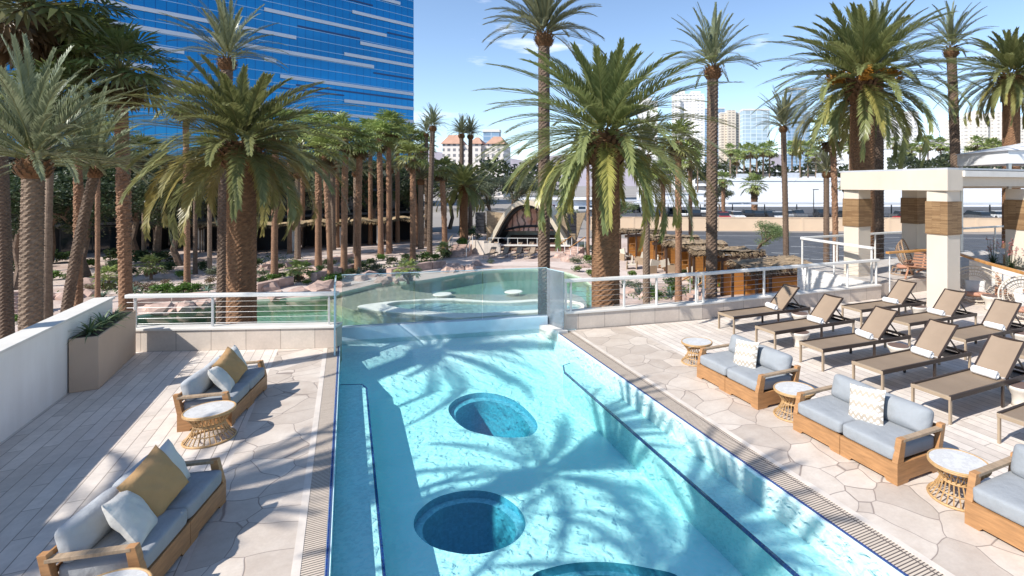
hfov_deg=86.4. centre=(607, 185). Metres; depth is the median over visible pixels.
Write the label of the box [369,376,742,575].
pool floor
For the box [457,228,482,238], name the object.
garden shrub
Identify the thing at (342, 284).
boulder
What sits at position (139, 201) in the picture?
garden tree
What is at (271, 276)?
garden shrub
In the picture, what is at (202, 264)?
garden shrub
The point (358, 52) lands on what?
glass tower
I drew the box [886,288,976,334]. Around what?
sun lounger
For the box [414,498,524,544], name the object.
tub step
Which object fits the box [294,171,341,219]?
garden tree
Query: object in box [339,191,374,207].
garden tree
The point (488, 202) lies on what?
garden tree
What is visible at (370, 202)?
fan palm
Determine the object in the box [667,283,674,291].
garden shrub
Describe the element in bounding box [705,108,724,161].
distant hotel
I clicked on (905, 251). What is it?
timber handrail
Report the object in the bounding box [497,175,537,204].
garden tree
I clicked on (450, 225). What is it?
garden tree
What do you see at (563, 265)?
garden path
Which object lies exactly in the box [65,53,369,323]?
canary palm
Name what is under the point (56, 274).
garden shrub
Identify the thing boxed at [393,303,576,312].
spa floor
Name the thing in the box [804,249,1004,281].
terrace floor
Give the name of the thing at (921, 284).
terrace wall
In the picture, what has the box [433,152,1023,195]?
trees
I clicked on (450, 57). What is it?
sky
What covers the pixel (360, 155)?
fan palm
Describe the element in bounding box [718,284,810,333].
sun lounger
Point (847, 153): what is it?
fan palm
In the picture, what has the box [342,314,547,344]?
pool dam
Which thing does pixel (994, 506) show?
outdoor sofa
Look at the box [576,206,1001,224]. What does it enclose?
car park
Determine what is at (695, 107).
distant hotel
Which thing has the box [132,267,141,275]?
garden shrub
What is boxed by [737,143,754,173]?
fan palm
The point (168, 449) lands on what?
throw pillow
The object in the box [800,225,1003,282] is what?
terrace railing
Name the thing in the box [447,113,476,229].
date palm
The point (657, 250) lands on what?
cabana
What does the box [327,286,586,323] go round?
lagoon shelf
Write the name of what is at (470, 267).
boulder
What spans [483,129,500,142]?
distant hotel
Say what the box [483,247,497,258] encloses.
sun lounger
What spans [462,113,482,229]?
date palm
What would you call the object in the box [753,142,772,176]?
fan palm
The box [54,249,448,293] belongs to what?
garden path
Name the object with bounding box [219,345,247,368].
throw pillow
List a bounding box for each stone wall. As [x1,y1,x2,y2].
[133,291,208,306]
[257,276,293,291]
[258,253,353,268]
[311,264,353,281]
[386,260,445,276]
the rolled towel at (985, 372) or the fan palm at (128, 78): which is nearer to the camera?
the rolled towel at (985, 372)
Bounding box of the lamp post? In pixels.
[813,189,818,216]
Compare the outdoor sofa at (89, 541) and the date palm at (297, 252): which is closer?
the outdoor sofa at (89, 541)
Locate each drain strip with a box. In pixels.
[300,347,337,575]
[562,330,944,575]
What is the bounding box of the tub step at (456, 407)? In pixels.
[449,398,536,436]
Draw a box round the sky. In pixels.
[414,0,1023,160]
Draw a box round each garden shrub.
[53,270,65,278]
[54,249,60,261]
[56,250,70,260]
[83,284,94,289]
[86,257,94,265]
[102,248,117,260]
[102,259,117,271]
[132,249,152,262]
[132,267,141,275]
[133,281,143,288]
[140,281,156,289]
[146,250,173,261]
[148,284,161,291]
[156,281,174,291]
[158,278,171,283]
[159,261,179,270]
[168,285,180,292]
[174,270,192,276]
[175,281,198,291]
[187,281,203,289]
[192,260,206,270]
[202,282,214,288]
[204,266,216,274]
[204,276,216,283]
[256,258,263,266]
[257,267,269,274]
[257,276,267,282]
[265,273,281,278]
[278,263,285,269]
[300,279,312,283]
[314,265,326,270]
[320,271,341,280]
[322,258,336,265]
[338,271,345,279]
[344,268,356,275]
[352,260,369,268]
[364,258,377,265]
[370,262,381,269]
[376,253,388,259]
[385,256,397,263]
[401,253,408,259]
[406,254,420,260]
[419,251,435,259]
[431,253,443,259]
[439,250,451,257]
[456,237,467,243]
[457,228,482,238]
[569,255,582,262]
[571,265,581,270]
[579,241,590,249]
[583,254,591,260]
[585,269,591,274]
[627,270,636,274]
[630,280,642,287]
[650,289,663,295]
[662,277,674,284]
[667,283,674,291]
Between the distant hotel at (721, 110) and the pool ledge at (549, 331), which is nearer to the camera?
the pool ledge at (549, 331)
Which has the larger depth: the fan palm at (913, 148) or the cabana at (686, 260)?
the fan palm at (913, 148)
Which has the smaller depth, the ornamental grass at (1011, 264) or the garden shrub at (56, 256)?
the ornamental grass at (1011, 264)
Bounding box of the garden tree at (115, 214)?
[100,168,160,247]
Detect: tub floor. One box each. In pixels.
[422,502,515,553]
[455,401,529,437]
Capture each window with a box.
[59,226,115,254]
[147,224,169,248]
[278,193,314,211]
[339,196,362,209]
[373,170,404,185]
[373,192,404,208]
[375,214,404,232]
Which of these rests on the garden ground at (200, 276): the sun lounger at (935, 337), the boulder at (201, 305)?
the boulder at (201, 305)
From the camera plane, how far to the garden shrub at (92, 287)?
33.14 m
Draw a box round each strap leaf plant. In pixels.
[66,317,113,344]
[81,308,125,327]
[104,305,133,322]
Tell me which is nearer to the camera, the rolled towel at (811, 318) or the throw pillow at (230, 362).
the throw pillow at (230, 362)
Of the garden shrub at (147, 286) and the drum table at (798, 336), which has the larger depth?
the garden shrub at (147, 286)
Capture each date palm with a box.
[0,1,20,338]
[0,33,159,330]
[1,84,177,312]
[149,0,288,323]
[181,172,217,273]
[280,142,314,258]
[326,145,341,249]
[332,141,376,252]
[366,143,408,250]
[400,152,435,248]
[412,104,451,254]
[412,115,440,246]
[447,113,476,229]
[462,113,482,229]
[481,0,604,314]
[622,107,683,303]
[659,1,763,298]
[752,86,811,255]
[795,137,846,262]
[809,0,949,258]
[912,0,999,249]
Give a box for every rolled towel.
[765,302,777,309]
[807,315,823,323]
[855,329,873,339]
[882,297,898,303]
[911,346,933,358]
[927,308,944,315]
[970,365,999,379]
[984,321,1004,330]
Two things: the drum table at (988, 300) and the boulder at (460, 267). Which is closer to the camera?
the drum table at (988, 300)
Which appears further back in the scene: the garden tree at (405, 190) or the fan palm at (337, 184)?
the garden tree at (405, 190)
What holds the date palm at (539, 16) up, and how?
on the garden ground at (200, 276)
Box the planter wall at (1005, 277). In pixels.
[969,260,1023,301]
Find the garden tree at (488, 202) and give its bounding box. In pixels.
[465,174,513,210]
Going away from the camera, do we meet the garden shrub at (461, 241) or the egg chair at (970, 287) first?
the egg chair at (970, 287)
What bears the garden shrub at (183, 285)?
on the garden ground at (200, 276)
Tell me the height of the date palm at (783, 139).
12.888 m
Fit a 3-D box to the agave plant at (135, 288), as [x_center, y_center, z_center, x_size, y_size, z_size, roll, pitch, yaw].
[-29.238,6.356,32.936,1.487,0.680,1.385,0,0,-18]
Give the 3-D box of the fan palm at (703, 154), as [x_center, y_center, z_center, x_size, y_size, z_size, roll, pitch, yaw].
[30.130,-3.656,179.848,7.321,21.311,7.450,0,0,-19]
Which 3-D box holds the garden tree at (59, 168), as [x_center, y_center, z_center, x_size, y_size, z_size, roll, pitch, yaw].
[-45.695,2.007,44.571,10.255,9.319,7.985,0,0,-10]
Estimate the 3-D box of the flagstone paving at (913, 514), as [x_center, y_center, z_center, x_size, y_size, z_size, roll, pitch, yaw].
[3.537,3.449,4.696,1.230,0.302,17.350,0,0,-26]
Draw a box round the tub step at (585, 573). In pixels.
[555,571,639,575]
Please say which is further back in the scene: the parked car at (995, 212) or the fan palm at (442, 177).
the parked car at (995, 212)
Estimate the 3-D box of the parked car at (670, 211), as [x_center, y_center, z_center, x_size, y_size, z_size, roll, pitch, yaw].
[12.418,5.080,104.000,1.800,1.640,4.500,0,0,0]
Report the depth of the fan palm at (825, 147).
33.85 m
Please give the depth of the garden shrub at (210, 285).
34.01 m
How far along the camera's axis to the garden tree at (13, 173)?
39.75 m
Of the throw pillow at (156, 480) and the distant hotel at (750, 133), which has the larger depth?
the distant hotel at (750, 133)
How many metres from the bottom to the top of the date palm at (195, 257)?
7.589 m
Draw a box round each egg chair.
[890,238,917,275]
[960,266,1004,304]
[997,275,1023,321]
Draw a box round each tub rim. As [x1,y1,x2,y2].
[414,490,525,525]
[448,393,537,427]
[533,562,676,575]
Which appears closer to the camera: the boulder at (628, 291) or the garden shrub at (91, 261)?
the boulder at (628, 291)
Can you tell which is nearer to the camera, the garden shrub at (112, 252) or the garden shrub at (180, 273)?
the garden shrub at (180, 273)
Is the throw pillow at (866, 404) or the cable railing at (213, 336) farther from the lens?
the cable railing at (213, 336)
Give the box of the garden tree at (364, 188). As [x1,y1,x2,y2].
[328,159,409,218]
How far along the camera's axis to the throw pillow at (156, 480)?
4.80 m
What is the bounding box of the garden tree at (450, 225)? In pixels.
[428,165,492,228]
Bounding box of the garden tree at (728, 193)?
[704,186,734,209]
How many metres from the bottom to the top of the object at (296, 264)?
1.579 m
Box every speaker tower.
[475,212,485,239]
[567,212,576,245]
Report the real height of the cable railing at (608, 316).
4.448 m
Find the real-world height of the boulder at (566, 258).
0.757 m
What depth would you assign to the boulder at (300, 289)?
32.34 m
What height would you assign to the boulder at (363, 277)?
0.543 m
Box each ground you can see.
[13,232,743,331]
[424,186,1001,237]
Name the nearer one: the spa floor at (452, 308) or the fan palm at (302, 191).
the spa floor at (452, 308)
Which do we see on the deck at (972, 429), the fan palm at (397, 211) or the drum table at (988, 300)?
the drum table at (988, 300)
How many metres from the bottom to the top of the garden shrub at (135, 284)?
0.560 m
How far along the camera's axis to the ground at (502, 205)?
150.69 m
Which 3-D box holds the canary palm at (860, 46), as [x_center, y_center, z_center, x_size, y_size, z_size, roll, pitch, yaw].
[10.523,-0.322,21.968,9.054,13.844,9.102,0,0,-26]
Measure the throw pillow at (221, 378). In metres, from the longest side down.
0.440 x 0.440 x 0.194 m
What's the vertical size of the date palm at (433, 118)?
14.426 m
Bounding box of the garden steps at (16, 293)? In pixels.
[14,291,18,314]
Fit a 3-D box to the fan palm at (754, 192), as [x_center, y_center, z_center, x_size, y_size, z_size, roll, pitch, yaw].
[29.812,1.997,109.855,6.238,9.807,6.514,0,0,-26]
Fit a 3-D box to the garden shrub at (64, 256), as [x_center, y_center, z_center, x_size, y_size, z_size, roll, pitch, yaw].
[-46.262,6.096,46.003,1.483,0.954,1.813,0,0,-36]
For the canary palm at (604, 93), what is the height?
10.193 m
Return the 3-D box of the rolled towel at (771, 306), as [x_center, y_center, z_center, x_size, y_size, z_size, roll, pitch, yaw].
[3.887,2.863,12.740,0.130,0.127,0.370,0,0,-17]
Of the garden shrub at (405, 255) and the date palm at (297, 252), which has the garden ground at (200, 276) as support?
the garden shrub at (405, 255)
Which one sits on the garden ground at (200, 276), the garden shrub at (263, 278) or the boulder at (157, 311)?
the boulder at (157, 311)
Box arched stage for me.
[486,199,585,250]
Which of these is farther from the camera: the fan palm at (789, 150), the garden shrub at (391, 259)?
the fan palm at (789, 150)
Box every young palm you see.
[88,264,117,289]
[132,253,166,279]
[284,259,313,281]
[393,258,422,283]
[435,241,453,257]
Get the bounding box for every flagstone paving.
[183,348,323,575]
[573,326,1023,575]
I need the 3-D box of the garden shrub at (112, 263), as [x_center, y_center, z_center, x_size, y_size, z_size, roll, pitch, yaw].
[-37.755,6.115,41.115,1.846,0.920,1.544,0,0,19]
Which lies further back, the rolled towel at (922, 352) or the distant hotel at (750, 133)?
the distant hotel at (750, 133)
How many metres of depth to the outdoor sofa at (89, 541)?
4.42 m
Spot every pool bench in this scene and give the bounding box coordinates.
[332,385,381,575]
[563,362,849,575]
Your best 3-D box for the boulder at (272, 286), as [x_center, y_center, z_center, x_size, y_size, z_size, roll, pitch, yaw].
[-21.514,6.431,34.051,1.182,0.766,1.502,0,0,-36]
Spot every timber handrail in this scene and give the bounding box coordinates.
[886,249,926,291]
[960,253,1023,309]
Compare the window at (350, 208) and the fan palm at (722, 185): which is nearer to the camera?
the window at (350, 208)
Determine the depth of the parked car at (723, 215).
89.27 m
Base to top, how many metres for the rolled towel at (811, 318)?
0.127 m
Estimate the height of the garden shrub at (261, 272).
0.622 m
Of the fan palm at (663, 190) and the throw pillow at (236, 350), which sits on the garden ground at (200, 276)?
the fan palm at (663, 190)
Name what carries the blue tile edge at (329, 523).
on the pool wall at (332, 517)
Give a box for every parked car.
[578,206,585,212]
[666,208,672,215]
[681,209,687,216]
[688,209,701,216]
[699,207,705,212]
[718,212,730,216]
[729,211,745,216]
[742,209,751,216]
[751,210,764,216]
[763,210,778,216]
[791,209,807,216]
[814,209,830,216]
[888,210,900,217]
[963,210,980,214]
[963,211,992,217]
[990,211,1001,217]
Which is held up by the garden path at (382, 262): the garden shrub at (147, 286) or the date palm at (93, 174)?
the garden shrub at (147, 286)
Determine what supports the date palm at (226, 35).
on the garden ground at (200, 276)
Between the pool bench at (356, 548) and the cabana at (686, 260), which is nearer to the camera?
the pool bench at (356, 548)
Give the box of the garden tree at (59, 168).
[10,159,114,263]
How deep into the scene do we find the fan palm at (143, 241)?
45.80 m
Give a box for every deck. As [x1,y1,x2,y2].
[0,349,277,575]
[625,286,1023,497]
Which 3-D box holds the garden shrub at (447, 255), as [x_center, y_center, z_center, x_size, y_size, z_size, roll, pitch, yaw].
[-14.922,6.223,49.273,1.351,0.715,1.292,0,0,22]
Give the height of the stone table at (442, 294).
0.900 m
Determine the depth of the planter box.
8.82 m
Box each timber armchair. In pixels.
[619,248,631,260]
[626,255,637,269]
[635,252,642,264]
[650,259,659,273]
[660,259,674,272]
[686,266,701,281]
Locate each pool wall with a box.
[324,346,339,575]
[550,329,903,575]
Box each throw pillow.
[101,490,157,544]
[116,445,188,516]
[135,439,190,478]
[208,366,234,391]
[212,347,247,383]
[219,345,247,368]
[733,339,758,368]
[848,383,885,425]
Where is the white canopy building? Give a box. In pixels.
[518,197,591,209]
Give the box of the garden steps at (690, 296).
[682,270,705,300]
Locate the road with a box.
[640,231,1001,262]
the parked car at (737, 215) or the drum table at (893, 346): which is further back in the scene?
the parked car at (737, 215)
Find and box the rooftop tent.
[956,143,1023,251]
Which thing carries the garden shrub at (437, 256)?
on the garden ground at (200, 276)
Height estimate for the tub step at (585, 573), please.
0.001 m
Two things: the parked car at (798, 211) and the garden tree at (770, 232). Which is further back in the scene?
the parked car at (798, 211)
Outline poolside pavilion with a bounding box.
[839,168,1023,308]
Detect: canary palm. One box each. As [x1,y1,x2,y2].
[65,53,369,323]
[433,162,498,238]
[467,37,743,307]
[752,1,1002,258]
[930,26,1023,247]
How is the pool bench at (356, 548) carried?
on the pool floor at (570, 481)
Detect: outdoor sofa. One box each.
[36,456,225,575]
[172,354,266,431]
[697,334,800,409]
[793,374,945,485]
[965,444,1023,550]
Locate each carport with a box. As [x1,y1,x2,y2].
[632,202,821,216]
[816,202,1001,213]
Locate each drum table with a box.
[790,330,809,348]
[791,311,808,318]
[887,342,909,351]
[909,305,927,312]
[981,294,1001,310]
[1006,381,1023,405]
[1010,331,1023,340]
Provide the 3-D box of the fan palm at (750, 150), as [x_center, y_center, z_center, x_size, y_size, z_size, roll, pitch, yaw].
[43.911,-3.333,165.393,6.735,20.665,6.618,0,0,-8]
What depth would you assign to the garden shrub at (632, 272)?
38.67 m
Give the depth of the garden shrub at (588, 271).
39.02 m
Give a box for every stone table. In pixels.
[433,292,451,297]
[504,290,522,295]
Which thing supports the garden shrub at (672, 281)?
on the garden ground at (200, 276)
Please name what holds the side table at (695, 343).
on the flagstone paving at (913, 514)
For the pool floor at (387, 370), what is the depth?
11.43 m
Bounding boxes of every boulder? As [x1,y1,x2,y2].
[53,292,84,299]
[83,277,100,286]
[83,288,94,296]
[142,304,150,310]
[145,301,174,315]
[167,307,175,313]
[176,300,195,313]
[195,300,209,308]
[262,282,280,291]
[268,290,284,301]
[287,286,309,296]
[301,267,317,277]
[305,283,329,291]
[312,279,333,288]
[333,281,350,287]
[345,275,355,278]
[353,274,368,280]
[362,270,378,277]
[374,276,392,284]
[392,277,403,282]
[441,266,455,272]
[442,263,459,268]
[452,265,464,269]
[465,265,476,270]
[471,260,482,265]
[554,252,565,257]
[561,254,577,261]
[574,253,584,258]
[580,263,591,267]
[622,287,640,293]
[672,294,686,300]
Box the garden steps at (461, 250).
[445,234,472,257]
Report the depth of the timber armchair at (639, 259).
44.73 m
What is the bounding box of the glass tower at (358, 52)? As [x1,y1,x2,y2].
[6,0,413,162]
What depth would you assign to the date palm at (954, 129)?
27.80 m
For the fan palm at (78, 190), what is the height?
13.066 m
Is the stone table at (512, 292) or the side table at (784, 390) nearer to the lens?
the side table at (784, 390)
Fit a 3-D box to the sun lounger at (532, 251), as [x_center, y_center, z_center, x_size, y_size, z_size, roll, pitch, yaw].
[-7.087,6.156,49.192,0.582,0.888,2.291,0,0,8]
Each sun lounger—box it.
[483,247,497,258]
[497,247,510,256]
[511,247,523,258]
[524,247,536,258]
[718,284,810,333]
[755,293,854,348]
[799,306,910,371]
[841,279,926,326]
[852,318,971,389]
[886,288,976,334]
[911,334,1023,424]
[952,298,1023,359]
[997,402,1023,443]
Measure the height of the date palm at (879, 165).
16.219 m
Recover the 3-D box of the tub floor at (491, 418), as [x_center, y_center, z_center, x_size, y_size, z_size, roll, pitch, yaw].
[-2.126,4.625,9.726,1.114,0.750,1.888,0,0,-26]
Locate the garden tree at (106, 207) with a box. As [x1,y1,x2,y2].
[10,168,131,276]
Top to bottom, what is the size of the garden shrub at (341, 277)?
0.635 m
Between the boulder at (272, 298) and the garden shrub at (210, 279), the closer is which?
the boulder at (272, 298)
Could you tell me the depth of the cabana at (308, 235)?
58.82 m
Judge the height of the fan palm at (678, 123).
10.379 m
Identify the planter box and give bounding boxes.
[69,310,135,392]
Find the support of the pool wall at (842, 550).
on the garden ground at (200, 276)
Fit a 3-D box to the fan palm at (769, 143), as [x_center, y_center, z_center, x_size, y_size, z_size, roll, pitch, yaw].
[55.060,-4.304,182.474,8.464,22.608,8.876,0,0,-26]
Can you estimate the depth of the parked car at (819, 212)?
96.53 m
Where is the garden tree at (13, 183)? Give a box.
[9,175,73,289]
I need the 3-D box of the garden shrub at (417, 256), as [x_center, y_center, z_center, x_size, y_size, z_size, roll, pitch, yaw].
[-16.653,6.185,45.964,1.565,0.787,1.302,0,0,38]
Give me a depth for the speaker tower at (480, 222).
54.12 m
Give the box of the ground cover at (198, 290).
[57,252,717,301]
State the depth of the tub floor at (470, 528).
7.13 m
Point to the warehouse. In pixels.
(800, 189)
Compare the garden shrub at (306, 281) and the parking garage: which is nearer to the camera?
the garden shrub at (306, 281)
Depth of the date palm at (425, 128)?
57.83 m
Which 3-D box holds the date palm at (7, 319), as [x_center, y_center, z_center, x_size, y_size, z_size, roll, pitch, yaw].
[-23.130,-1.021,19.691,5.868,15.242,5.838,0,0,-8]
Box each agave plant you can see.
[91,289,109,298]
[133,285,142,292]
[199,285,213,291]
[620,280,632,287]
[634,286,642,294]
[661,285,674,299]
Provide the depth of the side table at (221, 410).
6.88 m
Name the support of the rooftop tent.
on the terrace floor at (882, 270)
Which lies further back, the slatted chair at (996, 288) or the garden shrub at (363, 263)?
the garden shrub at (363, 263)
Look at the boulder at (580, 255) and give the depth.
48.62 m
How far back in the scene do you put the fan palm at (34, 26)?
17.10 m
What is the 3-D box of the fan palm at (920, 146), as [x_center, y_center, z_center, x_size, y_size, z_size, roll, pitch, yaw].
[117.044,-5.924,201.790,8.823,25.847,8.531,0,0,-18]
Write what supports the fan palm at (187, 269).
on the garden ground at (200, 276)
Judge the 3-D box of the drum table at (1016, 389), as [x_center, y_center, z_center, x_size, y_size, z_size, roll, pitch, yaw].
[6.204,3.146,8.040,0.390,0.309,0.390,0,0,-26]
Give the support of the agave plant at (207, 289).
on the garden ground at (200, 276)
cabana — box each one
[150,220,212,249]
[197,220,217,252]
[257,220,307,250]
[302,217,349,247]
[339,218,385,244]
[384,215,424,242]
[619,227,667,259]
[642,234,699,267]
[661,239,727,277]
[688,246,768,295]
[724,254,811,296]
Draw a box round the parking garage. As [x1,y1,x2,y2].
[694,169,843,199]
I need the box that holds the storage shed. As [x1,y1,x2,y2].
[636,192,703,206]
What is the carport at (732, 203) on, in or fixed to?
on the car park
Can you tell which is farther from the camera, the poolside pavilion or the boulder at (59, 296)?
the boulder at (59, 296)
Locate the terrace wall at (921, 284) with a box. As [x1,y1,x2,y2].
[797,248,1004,297]
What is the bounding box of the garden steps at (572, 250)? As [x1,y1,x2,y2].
[557,236,584,255]
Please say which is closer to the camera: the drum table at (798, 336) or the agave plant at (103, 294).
the drum table at (798, 336)
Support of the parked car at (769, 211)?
on the car park
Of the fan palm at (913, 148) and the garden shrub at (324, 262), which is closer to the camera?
the garden shrub at (324, 262)
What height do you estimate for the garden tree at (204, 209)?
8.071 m
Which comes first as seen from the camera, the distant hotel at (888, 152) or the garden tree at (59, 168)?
the garden tree at (59, 168)
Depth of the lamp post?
87.95 m
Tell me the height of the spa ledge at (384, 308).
0.235 m
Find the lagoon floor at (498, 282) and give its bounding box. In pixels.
[137,269,591,325]
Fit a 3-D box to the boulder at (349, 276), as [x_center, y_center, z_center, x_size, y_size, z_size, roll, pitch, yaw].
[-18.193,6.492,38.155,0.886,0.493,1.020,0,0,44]
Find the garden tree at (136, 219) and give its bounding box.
[61,162,154,255]
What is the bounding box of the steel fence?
[693,213,999,217]
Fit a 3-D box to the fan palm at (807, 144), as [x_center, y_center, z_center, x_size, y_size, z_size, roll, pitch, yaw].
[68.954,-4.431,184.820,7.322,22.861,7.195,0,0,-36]
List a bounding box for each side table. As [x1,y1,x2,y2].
[97,567,152,575]
[181,400,236,448]
[681,337,712,366]
[773,381,815,422]
[926,448,991,512]
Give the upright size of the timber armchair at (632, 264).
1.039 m
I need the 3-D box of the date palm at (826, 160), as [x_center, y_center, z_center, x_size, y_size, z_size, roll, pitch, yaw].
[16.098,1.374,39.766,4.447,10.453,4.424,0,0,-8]
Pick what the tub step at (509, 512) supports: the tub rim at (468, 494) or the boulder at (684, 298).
the tub rim at (468, 494)
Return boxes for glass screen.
[334,267,563,355]
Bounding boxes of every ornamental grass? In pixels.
[979,237,1004,264]
[997,239,1023,269]
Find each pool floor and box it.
[340,333,561,399]
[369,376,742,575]
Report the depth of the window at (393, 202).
74.31 m
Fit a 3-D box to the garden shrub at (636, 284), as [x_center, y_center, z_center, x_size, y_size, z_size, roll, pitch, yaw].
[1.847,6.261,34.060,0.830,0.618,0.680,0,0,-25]
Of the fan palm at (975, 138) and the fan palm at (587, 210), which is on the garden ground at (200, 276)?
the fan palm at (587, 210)
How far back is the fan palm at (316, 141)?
36.84 m
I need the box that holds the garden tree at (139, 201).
[93,172,216,265]
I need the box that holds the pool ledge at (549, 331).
[539,324,567,341]
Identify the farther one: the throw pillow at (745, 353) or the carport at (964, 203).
the carport at (964, 203)
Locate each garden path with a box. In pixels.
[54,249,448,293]
[177,240,439,266]
[266,262,689,298]
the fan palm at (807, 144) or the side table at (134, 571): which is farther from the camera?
the fan palm at (807, 144)
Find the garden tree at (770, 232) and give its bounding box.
[752,220,790,251]
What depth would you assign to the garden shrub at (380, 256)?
46.96 m
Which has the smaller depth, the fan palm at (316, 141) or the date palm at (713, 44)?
the date palm at (713, 44)
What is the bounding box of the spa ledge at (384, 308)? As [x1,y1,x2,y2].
[358,298,584,319]
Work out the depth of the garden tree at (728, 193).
105.03 m
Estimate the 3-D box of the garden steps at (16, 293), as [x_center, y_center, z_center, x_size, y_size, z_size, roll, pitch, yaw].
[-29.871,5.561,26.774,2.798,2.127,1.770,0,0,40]
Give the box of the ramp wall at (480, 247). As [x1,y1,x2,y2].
[468,240,500,254]
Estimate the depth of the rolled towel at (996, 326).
10.89 m
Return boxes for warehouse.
[717,173,1023,206]
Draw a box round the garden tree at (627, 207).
[620,200,638,218]
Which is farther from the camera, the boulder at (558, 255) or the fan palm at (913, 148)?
the fan palm at (913, 148)
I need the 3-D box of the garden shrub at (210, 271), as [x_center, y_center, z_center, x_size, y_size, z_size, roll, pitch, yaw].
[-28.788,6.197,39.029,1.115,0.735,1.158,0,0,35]
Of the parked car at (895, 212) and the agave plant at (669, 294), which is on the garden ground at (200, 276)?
the agave plant at (669, 294)
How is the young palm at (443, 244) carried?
on the garden ground at (200, 276)
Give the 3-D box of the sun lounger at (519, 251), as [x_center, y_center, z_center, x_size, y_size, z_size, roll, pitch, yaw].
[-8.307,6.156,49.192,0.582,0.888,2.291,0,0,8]
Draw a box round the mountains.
[424,137,944,185]
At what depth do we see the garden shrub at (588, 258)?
45.92 m
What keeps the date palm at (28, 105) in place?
on the garden ground at (200, 276)
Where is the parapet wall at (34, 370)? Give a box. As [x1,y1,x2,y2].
[0,296,114,442]
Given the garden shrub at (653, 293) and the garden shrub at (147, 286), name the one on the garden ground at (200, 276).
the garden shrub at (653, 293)
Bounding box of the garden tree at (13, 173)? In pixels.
[9,162,110,260]
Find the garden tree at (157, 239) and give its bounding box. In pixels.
[131,167,217,262]
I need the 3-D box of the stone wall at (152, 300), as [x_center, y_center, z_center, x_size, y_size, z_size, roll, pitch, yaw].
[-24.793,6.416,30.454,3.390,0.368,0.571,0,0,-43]
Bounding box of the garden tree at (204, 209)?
[198,194,217,228]
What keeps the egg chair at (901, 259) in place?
on the terrace floor at (882, 270)
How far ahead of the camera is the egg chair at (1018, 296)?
13.24 m
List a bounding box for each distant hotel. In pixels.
[440,135,509,196]
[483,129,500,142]
[638,98,657,189]
[671,91,704,189]
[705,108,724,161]
[718,110,739,168]
[740,109,769,168]
[785,88,809,168]
[828,146,964,169]
[841,111,918,145]
[944,111,1023,168]
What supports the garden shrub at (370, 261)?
on the garden path at (382, 262)
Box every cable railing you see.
[125,291,341,362]
[564,259,881,329]
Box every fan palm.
[0,0,141,155]
[0,54,112,319]
[2,120,84,316]
[4,0,138,305]
[54,19,190,310]
[92,105,133,297]
[112,130,172,262]
[150,79,212,282]
[189,132,217,273]
[237,136,282,251]
[254,103,308,277]
[267,129,312,253]
[286,105,326,244]
[296,112,343,265]
[300,130,350,274]
[314,110,355,247]
[321,115,368,272]
[342,128,381,271]
[351,116,383,244]
[361,120,400,254]
[366,108,410,253]
[387,117,420,242]
[391,122,429,246]
[393,141,429,260]
[412,132,440,195]
[423,155,458,247]
[586,164,589,254]
[619,162,627,250]
[650,157,674,259]
[654,119,703,301]
[681,147,702,234]
[694,144,706,192]
[717,169,733,211]
[723,143,737,176]
[728,150,746,173]
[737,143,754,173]
[738,172,768,209]
[740,142,760,173]
[752,147,765,173]
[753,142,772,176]
[761,139,780,177]
[786,140,798,172]
[791,140,809,177]
[801,140,814,177]
[803,145,828,177]
[806,110,848,261]
[842,142,849,170]
[886,137,901,149]
[906,143,920,166]
[912,137,933,159]
[921,134,937,159]
[930,136,949,154]
[938,146,949,154]
[961,146,975,153]
[966,135,986,150]
[978,137,1001,149]
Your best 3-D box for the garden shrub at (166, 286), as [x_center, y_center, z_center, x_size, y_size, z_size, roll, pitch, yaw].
[-27.416,6.243,33.147,0.878,0.630,0.992,0,0,18]
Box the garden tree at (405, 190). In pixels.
[392,179,454,215]
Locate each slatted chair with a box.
[904,249,926,278]
[994,272,1023,299]
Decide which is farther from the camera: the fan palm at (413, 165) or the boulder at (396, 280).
the fan palm at (413, 165)
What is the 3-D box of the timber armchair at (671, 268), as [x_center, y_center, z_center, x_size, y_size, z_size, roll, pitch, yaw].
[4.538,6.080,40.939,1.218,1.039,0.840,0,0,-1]
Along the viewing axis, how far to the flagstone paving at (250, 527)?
5.93 m
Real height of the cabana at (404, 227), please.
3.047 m
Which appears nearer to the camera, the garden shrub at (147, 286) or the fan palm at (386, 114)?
the garden shrub at (147, 286)
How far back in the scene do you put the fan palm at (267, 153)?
47.94 m
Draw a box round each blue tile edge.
[325,346,338,575]
[560,334,908,575]
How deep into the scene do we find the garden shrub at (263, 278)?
35.86 m
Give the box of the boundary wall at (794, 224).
[591,217,1001,231]
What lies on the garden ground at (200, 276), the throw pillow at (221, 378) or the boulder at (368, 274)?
the boulder at (368, 274)
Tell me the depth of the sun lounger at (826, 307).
11.45 m
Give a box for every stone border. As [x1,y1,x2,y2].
[291,348,326,575]
[569,330,954,575]
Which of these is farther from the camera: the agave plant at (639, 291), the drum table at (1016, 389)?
the agave plant at (639, 291)
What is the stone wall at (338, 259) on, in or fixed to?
on the garden ground at (200, 276)
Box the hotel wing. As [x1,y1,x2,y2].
[8,151,423,254]

